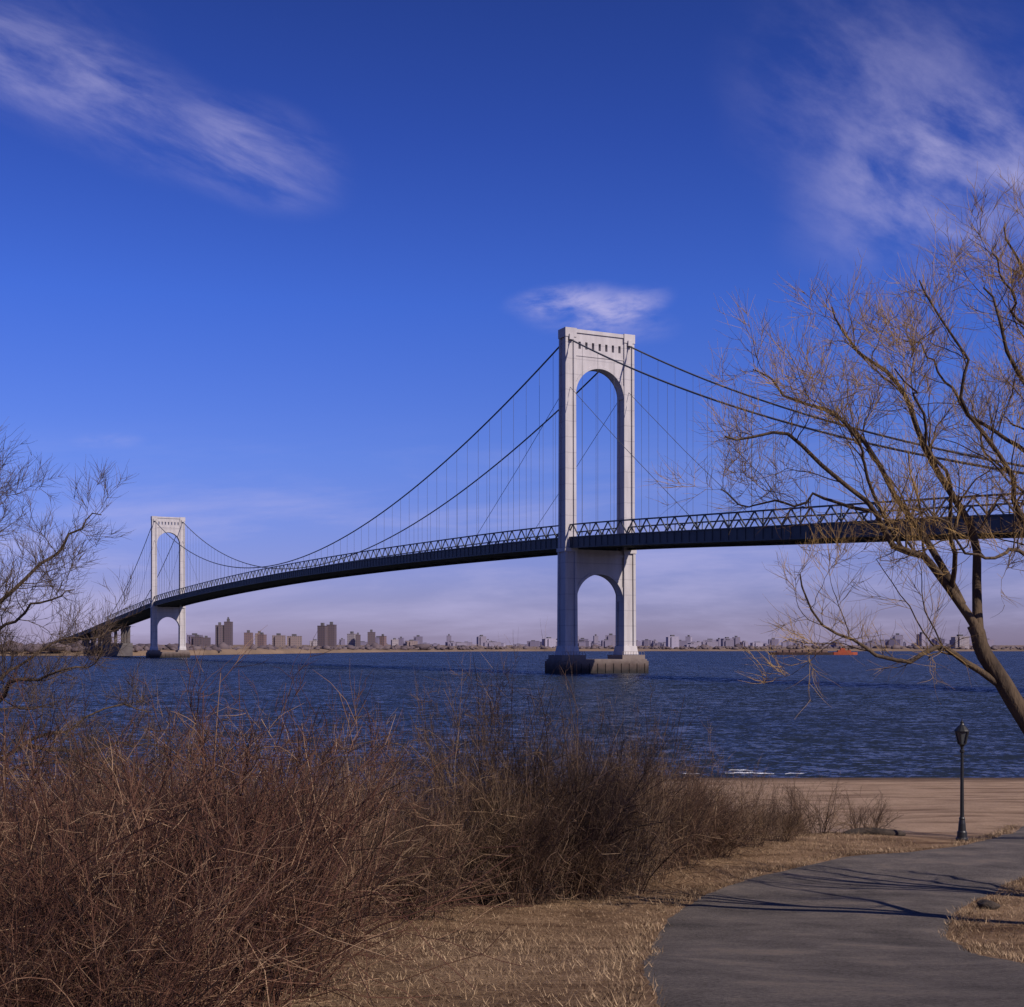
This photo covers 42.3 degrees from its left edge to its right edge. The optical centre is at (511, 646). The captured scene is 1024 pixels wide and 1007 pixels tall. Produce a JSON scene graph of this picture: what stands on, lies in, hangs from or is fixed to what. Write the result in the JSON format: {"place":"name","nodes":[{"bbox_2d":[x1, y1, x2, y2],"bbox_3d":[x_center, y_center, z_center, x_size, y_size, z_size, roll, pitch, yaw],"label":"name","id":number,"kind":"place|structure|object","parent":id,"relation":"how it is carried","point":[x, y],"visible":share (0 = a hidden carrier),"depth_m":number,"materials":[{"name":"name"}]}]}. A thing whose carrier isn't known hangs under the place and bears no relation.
{"place":"outdoors","nodes":[
{"label":"outdoors","id":0,"kind":"place"},
{"bbox_2d":[0,651,1023,828],"bbox_3d":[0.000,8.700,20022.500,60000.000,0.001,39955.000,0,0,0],"label":"water","id":1,"kind":"structure","parent":0,"point":[872,723],"depth_m":199.64,"materials":[{"name":"blue liquid"}]},
{"bbox_2d":[45,327,1023,673],"bbox_3d":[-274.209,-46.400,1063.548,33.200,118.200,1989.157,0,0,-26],"label":"suspension bridge","id":2,"kind":"structure","parent":1,"relation":"in","point":[611,557],"depth_m":444.00,"materials":[{"name":"metal"}]},
{"bbox_2d":[684,769,800,773],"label":"sea foam","id":3,"kind":"object","parent":1,"relation":"on","point":[751,772],"visible":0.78,"depth_m":90.59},
{"bbox_2d":[769,648,856,654],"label":"cargo barge","id":4,"kind":"object","parent":1,"relation":"on","point":[842,651],"visible":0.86,"depth_m":1433.86,"materials":[{"name":"orange paint"}]},
{"bbox_2d":[0,645,1023,655],"bbox_3d":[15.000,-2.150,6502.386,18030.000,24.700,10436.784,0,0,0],"label":"terrain","id":5,"kind":"structure","parent":0,"point":[230,651],"depth_m":2282.98,"materials":[{"name":"brown soil"}]},
{"bbox_2d":[187,633,202,643],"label":"distant building","id":6,"kind":"structure","parent":5,"relation":"on","point":[189,637],"depth_m":3535.81,"materials":[{"name":"concrete"}]},
{"bbox_2d":[191,635,201,645],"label":"apartment building","id":7,"kind":"structure","parent":5,"relation":"on","point":[196,640],"depth_m":2282.59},
{"bbox_2d":[202,636,210,645],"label":"apartment building","id":8,"kind":"structure","parent":5,"relation":"on","point":[206,640],"depth_m":2243.06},
{"bbox_2d":[215,622,223,645],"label":"apartment building","id":9,"kind":"structure","parent":5,"relation":"on","point":[219,633],"depth_m":2291.24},
{"bbox_2d":[224,617,232,645],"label":"apartment building","id":10,"kind":"structure","parent":5,"relation":"on","point":[228,632],"depth_m":2292.54,"materials":[{"name":"brick"}]},
{"bbox_2d":[244,630,252,645],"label":"apartment building","id":11,"kind":"structure","parent":5,"relation":"on","point":[248,636],"depth_m":2393.01,"materials":[{"name":"brick"}]},
{"bbox_2d":[255,631,260,645],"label":"apartment building","id":12,"kind":"structure","parent":5,"relation":"on","point":[256,641],"depth_m":2412.78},
{"bbox_2d":[258,632,266,645],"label":"apartment building","id":13,"kind":"structure","parent":5,"relation":"on","point":[262,638],"depth_m":2344.05,"materials":[{"name":"brick"}]},
{"bbox_2d":[272,633,285,645],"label":"apartment building","id":14,"kind":"structure","parent":5,"relation":"on","point":[278,639],"depth_m":2392.94,"materials":[{"name":"beige concrete"}]},
{"bbox_2d":[287,634,301,645],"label":"apartment building","id":15,"kind":"structure","parent":5,"relation":"on","point":[294,639],"depth_m":2412.09,"materials":[{"name":"beige concrete"}]},
{"bbox_2d":[310,639,316,645],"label":"apartment building","id":16,"kind":"structure","parent":5,"relation":"on","point":[314,643],"depth_m":2491.04,"materials":[{"name":"beige concrete"}]},
{"bbox_2d":[317,623,327,645],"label":"apartment building","id":17,"kind":"structure","parent":5,"relation":"on","point":[322,634],"depth_m":2293.46,"materials":[{"name":"brick"}]},
{"bbox_2d":[327,622,336,645],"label":"apartment building","id":18,"kind":"structure","parent":5,"relation":"on","point":[332,634],"depth_m":2302.56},
{"bbox_2d":[339,638,344,644],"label":"distant building","id":19,"kind":"structure","parent":5,"relation":"on","point":[342,642],"depth_m":3847.97,"materials":[{"name":"concrete"}]},
{"bbox_2d":[347,631,356,645],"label":"apartment building","id":20,"kind":"structure","parent":5,"relation":"on","point":[351,638],"depth_m":2393.81,"materials":[{"name":"beige concrete"}]},
{"bbox_2d":[356,633,360,646],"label":"apartment building","id":21,"kind":"structure","parent":5,"relation":"on","point":[358,639],"depth_m":2374.17,"materials":[{"name":"grey concrete"}]},
{"bbox_2d":[367,630,375,644],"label":"apartment building","id":22,"kind":"structure","parent":5,"relation":"on","point":[371,637],"depth_m":2393.05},
{"bbox_2d":[379,634,386,645],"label":"apartment building","id":23,"kind":"structure","parent":5,"relation":"on","point":[383,640],"depth_m":2414.84,"materials":[{"name":"brick"}]},
{"bbox_2d":[391,638,398,645],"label":"apartment building","id":24,"kind":"structure","parent":5,"relation":"on","point":[394,641],"depth_m":2474.35,"materials":[{"name":"beige concrete"}]},
{"bbox_2d":[398,637,403,645],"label":"distant building","id":25,"kind":"structure","parent":5,"relation":"on","point":[400,641],"depth_m":3191.82,"materials":[{"name":"concrete"}]},
{"bbox_2d":[405,640,417,645],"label":"apartment building","id":26,"kind":"structure","parent":5,"relation":"on","point":[410,642],"depth_m":2691.69,"materials":[{"name":"beige concrete"}]},
{"bbox_2d":[414,635,422,643],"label":"distant building","id":27,"kind":"structure","parent":5,"relation":"on","point":[419,638],"depth_m":4006.96,"materials":[{"name":"brick"}]},
{"bbox_2d":[451,642,466,645],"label":"distant building","id":28,"kind":"structure","parent":5,"relation":"on","point":[456,643],"depth_m":3412.51,"materials":[{"name":"grey concrete"}]},
{"bbox_2d":[477,635,485,645],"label":"distant building","id":29,"kind":"structure","parent":5,"relation":"on","point":[481,639],"depth_m":3327.51,"materials":[{"name":"white concrete"}]},
{"bbox_2d":[483,641,500,646],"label":"distant building","id":30,"kind":"structure","parent":5,"relation":"on","point":[490,643],"depth_m":2921.18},
{"bbox_2d":[0,640,1023,653],"bbox_3d":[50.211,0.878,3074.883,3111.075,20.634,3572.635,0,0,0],"label":"distant woodland","id":31,"kind":"object","parent":5,"relation":"on","point":[218,647],"visible":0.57,"depth_m":2306.84,"materials":[{"name":"brown plant"}]},
{"bbox_2d":[527,640,539,646],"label":"distant building","id":32,"kind":"structure","parent":5,"relation":"on","point":[532,643],"depth_m":3523.51,"materials":[{"name":"brick"}]},
{"bbox_2d":[542,637,555,646],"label":"distant building","id":33,"kind":"structure","parent":5,"relation":"on","point":[550,642],"depth_m":2873.66,"materials":[{"name":"white concrete"}]},
{"bbox_2d":[578,641,585,645],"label":"distant building","id":34,"kind":"structure","parent":5,"relation":"on","point":[580,643],"depth_m":2871.19,"materials":[{"name":"brick"}]},
{"bbox_2d":[578,640,590,646],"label":"distant building","id":35,"kind":"structure","parent":5,"relation":"on","point":[588,643],"depth_m":3040.74,"materials":[{"name":"grey concrete"}]},
{"bbox_2d":[593,634,597,642],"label":"distant building","id":36,"kind":"structure","parent":5,"relation":"on","point":[595,638],"depth_m":3246.43,"materials":[{"name":"white concrete"}]},
{"bbox_2d":[601,639,610,646],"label":"distant building","id":37,"kind":"structure","parent":5,"relation":"on","point":[605,642],"depth_m":2975.17,"materials":[{"name":"concrete"}]},
{"bbox_2d":[605,634,614,646],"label":"distant building","id":38,"kind":"structure","parent":5,"relation":"on","point":[611,637],"depth_m":3163.27,"materials":[{"name":"grey concrete"}]},
{"bbox_2d":[642,639,651,645],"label":"distant building","id":39,"kind":"structure","parent":5,"relation":"on","point":[646,642],"depth_m":4272.50,"materials":[{"name":"grey concrete"}]},
{"bbox_2d":[666,635,678,647],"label":"distant building","id":40,"kind":"structure","parent":5,"relation":"on","point":[672,641],"depth_m":2897.39,"materials":[{"name":"white concrete"}]},
{"bbox_2d":[679,640,685,645],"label":"distant building","id":41,"kind":"structure","parent":5,"relation":"on","point":[681,643],"depth_m":3372.95,"materials":[{"name":"concrete"}]},
{"bbox_2d":[685,635,691,643],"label":"distant building","id":42,"kind":"structure","parent":5,"relation":"on","point":[688,638],"depth_m":3559.76,"materials":[{"name":"white concrete"}]},
{"bbox_2d":[684,644,696,647],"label":"distant building","id":43,"kind":"structure","parent":5,"relation":"on","point":[691,645],"depth_m":3011.44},
{"bbox_2d":[701,641,717,646],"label":"distant building","id":44,"kind":"structure","parent":5,"relation":"on","point":[712,643],"depth_m":3027.24,"materials":[{"name":"grey concrete"}]},
{"bbox_2d":[721,637,732,645],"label":"distant building","id":45,"kind":"structure","parent":5,"relation":"on","point":[725,638],"depth_m":3751.53,"materials":[{"name":"concrete"}]},
{"bbox_2d":[723,639,733,645],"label":"distant building","id":46,"kind":"structure","parent":5,"relation":"on","point":[727,642],"depth_m":3682.22,"materials":[{"name":"grey concrete"}]},
{"bbox_2d":[732,636,739,644],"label":"distant building","id":47,"kind":"structure","parent":5,"relation":"on","point":[736,639],"depth_m":3819.64,"materials":[{"name":"concrete"}]},
{"bbox_2d":[740,641,747,646],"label":"distant building","id":48,"kind":"structure","parent":5,"relation":"on","point":[743,643],"depth_m":3439.39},
{"bbox_2d":[750,642,762,646],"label":"distant building","id":49,"kind":"structure","parent":5,"relation":"on","point":[753,644],"depth_m":3590.61,"materials":[{"name":"grey concrete"}]},
{"bbox_2d":[768,638,778,645],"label":"distant building","id":50,"kind":"structure","parent":5,"relation":"on","point":[775,642],"depth_m":4258.78,"materials":[{"name":"concrete"}]},
{"bbox_2d":[781,641,786,646],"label":"distant building","id":51,"kind":"structure","parent":5,"relation":"on","point":[783,643],"depth_m":3614.12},
{"bbox_2d":[863,642,876,646],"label":"distant building","id":52,"kind":"structure","parent":5,"relation":"on","point":[868,644],"depth_m":3128.97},
{"bbox_2d":[868,640,880,644],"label":"distant building","id":53,"kind":"structure","parent":5,"relation":"on","point":[878,642],"depth_m":3411.48,"materials":[{"name":"grey concrete"}]},
{"bbox_2d":[885,638,901,645],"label":"distant building","id":54,"kind":"structure","parent":5,"relation":"on","point":[892,642],"depth_m":3069.09,"materials":[{"name":"brick"}]},
{"bbox_2d":[892,633,902,645],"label":"distant building","id":55,"kind":"structure","parent":5,"relation":"on","point":[897,636],"depth_m":3378.39,"materials":[{"name":"grey concrete"}]},
{"bbox_2d":[917,632,925,645],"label":"distant building","id":56,"kind":"structure","parent":5,"relation":"on","point":[921,635],"depth_m":3065.46,"materials":[{"name":"white concrete"}]},
{"bbox_2d":[935,638,944,644],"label":"distant building","id":57,"kind":"structure","parent":5,"relation":"on","point":[942,641],"depth_m":3537.68,"materials":[{"name":"concrete"}]},
{"bbox_2d":[951,635,968,648],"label":"waterside building","id":58,"kind":"structure","parent":5,"relation":"on","point":[959,642],"depth_m":2748.22,"materials":[{"name":"beige concrete"}]},
{"bbox_2d":[987,639,993,646],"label":"distant building","id":59,"kind":"structure","parent":5,"relation":"on","point":[991,643],"depth_m":3654.89,"materials":[{"name":"concrete"}]},
{"bbox_2d":[0,0,1023,644],"label":"sky","id":60,"kind":"structure","parent":0,"point":[273,264],"materials":[{"name":"blue"}]},
{"bbox_2d":[21,778,1023,1006],"bbox_3d":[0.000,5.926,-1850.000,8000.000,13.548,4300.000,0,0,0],"label":"ground","id":61,"kind":"structure","parent":0,"point":[930,809],"depth_m":23.54,"materials":[{"name":"beige plant"}]},
{"bbox_2d":[0,795,76,1006],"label":"shrub","id":62,"kind":"object","parent":61,"relation":"on","point":[44,938],"visible":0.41,"depth_m":7.93,"materials":[{"name":"brown plant"}]},
{"bbox_2d":[0,771,90,975],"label":"shrub","id":63,"kind":"object","parent":61,"relation":"on","point":[30,817],"visible":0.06,"depth_m":13.63,"materials":[{"name":"brown plant"}]},
{"bbox_2d":[0,730,147,842],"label":"shrub","id":64,"kind":"object","parent":61,"relation":"on","point":[22,796],"visible":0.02,"depth_m":18.46,"materials":[{"name":"brown plant"}]},
{"bbox_2d":[0,720,187,927],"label":"shrub","id":65,"kind":"object","parent":61,"relation":"on","point":[69,789],"visible":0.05,"depth_m":16.32,"materials":[{"name":"brown plant"}]},
{"bbox_2d":[0,763,194,997],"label":"shrub","id":66,"kind":"object","parent":61,"relation":"on","point":[46,854],"visible":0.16,"depth_m":9.35,"materials":[{"name":"brown plant"}]},
{"bbox_2d":[1,727,214,831],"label":"shrub","id":67,"kind":"object","parent":61,"relation":"on","point":[98,773],"visible":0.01,"depth_m":27.36,"materials":[{"name":"brown plant"}]},
{"bbox_2d":[0,419,228,813],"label":"bare tree","id":68,"kind":"object","parent":61,"relation":"on","point":[12,589],"visible":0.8,"depth_m":24.29,"materials":[{"name":"brown plant"}]},
{"bbox_2d":[0,725,240,842],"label":"shrub","id":69,"kind":"object","parent":61,"relation":"on","point":[76,772],"visible":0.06,"depth_m":22.21,"materials":[{"name":"brown plant"}]},
{"bbox_2d":[0,690,253,973],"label":"shrub","id":70,"kind":"object","parent":61,"relation":"on","point":[81,794],"visible":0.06,"depth_m":12.31,"materials":[{"name":"brown plant"}]},
{"bbox_2d":[0,771,341,1006],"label":"shrub","id":71,"kind":"object","parent":61,"relation":"on","point":[11,998],"visible":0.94,"depth_m":7.55,"materials":[{"name":"brown plant"}]},
{"bbox_2d":[6,688,381,869],"bbox_3d":[-5.157,2.503,19.417,6.072,4.158,5.531,0,0,35],"label":"shrub","id":72,"kind":"object","parent":61,"relation":"on","point":[173,740],"visible":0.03,"depth_m":19.79,"materials":[{"name":"brown plant"}]},
{"bbox_2d":[0,641,397,1006],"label":"shrub","id":73,"kind":"object","parent":61,"relation":"on","point":[98,873],"visible":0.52,"depth_m":8.30,"materials":[{"name":"brown plant"}]},
{"bbox_2d":[0,661,397,975],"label":"shrub","id":74,"kind":"object","parent":61,"relation":"on","point":[115,788],"visible":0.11,"depth_m":14.00,"materials":[{"name":"brown plant"}]},
{"bbox_2d":[53,711,380,840],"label":"shrub","id":75,"kind":"object","parent":61,"relation":"on","point":[206,767],"visible":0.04,"depth_m":23.85,"materials":[{"name":"brown plant"}]},
{"bbox_2d":[0,669,444,1006],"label":"shrub","id":76,"kind":"object","parent":61,"relation":"on","point":[115,807],"visible":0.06,"depth_m":10.90,"materials":[{"name":"brown plant"}]},
{"bbox_2d":[1,645,510,1003],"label":"shrub","id":77,"kind":"object","parent":61,"relation":"on","point":[352,872],"visible":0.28,"depth_m":11.64,"materials":[{"name":"brown plant"}]},
{"bbox_2d":[0,627,532,1006],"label":"shrub","id":78,"kind":"object","parent":61,"relation":"on","point":[225,859],"visible":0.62,"depth_m":9.51,"materials":[{"name":"brown plant"}]},
{"bbox_2d":[139,677,424,965],"bbox_3d":[-2.879,2.246,15.588,3.687,3.846,3.462,0,0,-31],"label":"shrub","id":79,"kind":"object","parent":61,"relation":"on","point":[340,799],"visible":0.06,"depth_m":15.62,"materials":[{"name":"brown plant"}]},
{"bbox_2d":[176,690,476,938],"bbox_3d":[-2.897,2.617,20.153,4.777,3.984,5.244,0,0,8],"label":"shrub","id":80,"kind":"object","parent":61,"relation":"on","point":[391,848],"visible":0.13,"depth_m":20.02,"materials":[{"name":"brown plant"}]},
{"bbox_2d":[252,700,521,893],"bbox_3d":[-3.063,3.727,28.735,6.923,5.267,6.837,0,0,-42],"label":"shrub","id":81,"kind":"object","parent":61,"relation":"on","point":[373,768],"visible":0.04,"depth_m":29.00,"materials":[{"name":"brown plant"}]},
{"bbox_2d":[311,716,521,927],"bbox_3d":[-1.766,3.079,22.220,3.692,4.013,3.933,0,0,-7],"label":"shrub","id":82,"kind":"object","parent":61,"relation":"on","point":[429,877],"visible":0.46,"depth_m":22.07,"materials":[{"name":"brown plant"}]},
{"bbox_2d":[361,649,575,914],"bbox_3d":[-1.088,2.592,25.339,4.525,5.544,4.968,0,0,-23],"label":"shrub","id":83,"kind":"object","parent":61,"relation":"on","point":[468,803],"visible":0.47,"depth_m":24.92,"materials":[{"name":"brown plant"}]},
{"bbox_2d":[445,763,606,911],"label":"shrub","id":84,"kind":"object","parent":61,"relation":"on","point":[529,872],"visible":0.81,"depth_m":24.71,"materials":[{"name":"brown plant"}]},
{"bbox_2d":[384,623,692,909],"bbox_3d":[0.114,2.976,26.182,6.264,7.099,6.186,0,0,30],"label":"shrub","id":85,"kind":"object","parent":61,"relation":"on","point":[566,783],"visible":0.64,"depth_m":25.68,"materials":[{"name":"brown plant"}]},
{"bbox_2d":[428,723,663,874],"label":"shrub","id":86,"kind":"object","parent":61,"relation":"on","point":[531,773],"visible":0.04,"depth_m":32.61,"materials":[{"name":"brown plant"}]},
{"bbox_2d":[79,824,1023,1006],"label":"dry grass","id":87,"kind":"structure","parent":61,"relation":"on","point":[1006,830],"depth_m":19.26,"materials":[{"name":"plant"}]},
{"bbox_2d":[523,761,669,904],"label":"shrub","id":88,"kind":"object","parent":61,"relation":"on","point":[600,867],"visible":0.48,"depth_m":26.02,"materials":[{"name":"brown plant"}]},
{"bbox_2d":[488,654,716,898],"bbox_3d":[1.922,2.916,28.382,5.520,5.544,5.028,0,0,29],"label":"shrub","id":89,"kind":"object","parent":61,"relation":"on","point":[636,860],"visible":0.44,"depth_m":27.78,"materials":[{"name":"brown plant"}]},
{"bbox_2d":[513,742,710,799],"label":"shrub","id":90,"kind":"object","parent":61,"relation":"on","point":[612,775],"visible":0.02,"depth_m":38.29,"materials":[{"name":"brown plant"}]},
{"bbox_2d":[549,708,736,873],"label":"shrub","id":91,"kind":"object","parent":61,"relation":"on","point":[628,742],"visible":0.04,"depth_m":33.81,"materials":[{"name":"brown plant"}]},
{"bbox_2d":[567,704,730,886],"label":"shrub","id":92,"kind":"object","parent":61,"relation":"on","point":[668,836],"visible":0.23,"depth_m":30.09,"materials":[{"name":"brown plant"}]},
{"bbox_2d":[603,731,755,875],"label":"shrub","id":93,"kind":"object","parent":61,"relation":"on","point":[691,844],"visible":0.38,"depth_m":32.86,"materials":[{"name":"brown plant"}]},
{"bbox_2d":[598,745,766,854],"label":"shrub","id":94,"kind":"object","parent":61,"relation":"on","point":[709,788],"visible":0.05,"depth_m":37.09,"materials":[{"name":"brown plant"}]},
{"bbox_2d":[654,761,789,861],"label":"shrub","id":95,"kind":"object","parent":61,"relation":"on","point":[722,830],"visible":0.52,"depth_m":35.03,"materials":[{"name":"brown plant"}]},
{"bbox_2d":[680,753,803,850],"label":"shrub","id":96,"kind":"object","parent":61,"relation":"on","point":[767,827],"visible":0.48,"depth_m":37.52,"materials":[{"name":"brown plant"}]},
{"bbox_2d":[745,772,826,842],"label":"shrub","id":97,"kind":"object","parent":61,"relation":"on","point":[790,828],"visible":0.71,"depth_m":39.22,"materials":[{"name":"brown plant"}]},
{"bbox_2d":[775,807,818,836],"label":"shrub","id":98,"kind":"object","parent":61,"relation":"on","point":[804,826],"visible":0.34,"depth_m":41.71,"materials":[{"name":"brown plant"}]},
{"bbox_2d":[768,768,874,833],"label":"shrub","id":99,"kind":"object","parent":61,"relation":"on","point":[823,813],"visible":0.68,"depth_m":43.19,"materials":[{"name":"brown plant"}]},
{"bbox_2d":[644,163,1023,733],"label":"bare tree","id":100,"kind":"object","parent":61,"relation":"on","point":[994,673],"visible":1,"depth_m":21.50,"materials":[{"name":"brown plant"}]},
{"bbox_2d":[823,787,903,829],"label":"shrub","id":101,"kind":"object","parent":61,"relation":"on","point":[875,818],"visible":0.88,"depth_m":44.18,"materials":[{"name":"brown plant"}]},
{"bbox_2d":[843,827,905,835],"bbox_3d":[11.702,5.972,42.628,2.037,0.309,0.395,0,0,0],"label":"driftwood log","id":102,"kind":"object","parent":61,"relation":"on","point":[879,831],"visible":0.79,"depth_m":42.54,"materials":[{"name":"grey wood"}]},
{"bbox_2d":[953,719,970,840],"bbox_3d":[13.950,4.124,41.000,0.483,3.820,0.483,0,0,45],"label":"street lamp","id":103,"kind":"object","parent":61,"relation":"on","point":[961,730],"visible":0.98,"depth_m":40.95,"materials":[{"name":"black metal"}]},
{"bbox_2d":[977,899,1000,909],"bbox_3d":[9.144,4.996,25.416,0.413,0.278,0.509,0,0,0],"label":"rock","id":104,"kind":"object","parent":61,"relation":"on","point":[989,904],"visible":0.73,"depth_m":25.23,"materials":[{"name":"grey stone"}]},
{"bbox_2d":[643,826,1023,1006],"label":"path","id":105,"kind":"structure","parent":0,"point":[855,931],"depth_m":19.86,"materials":[{"name":"grey asphalt"}]}
]}

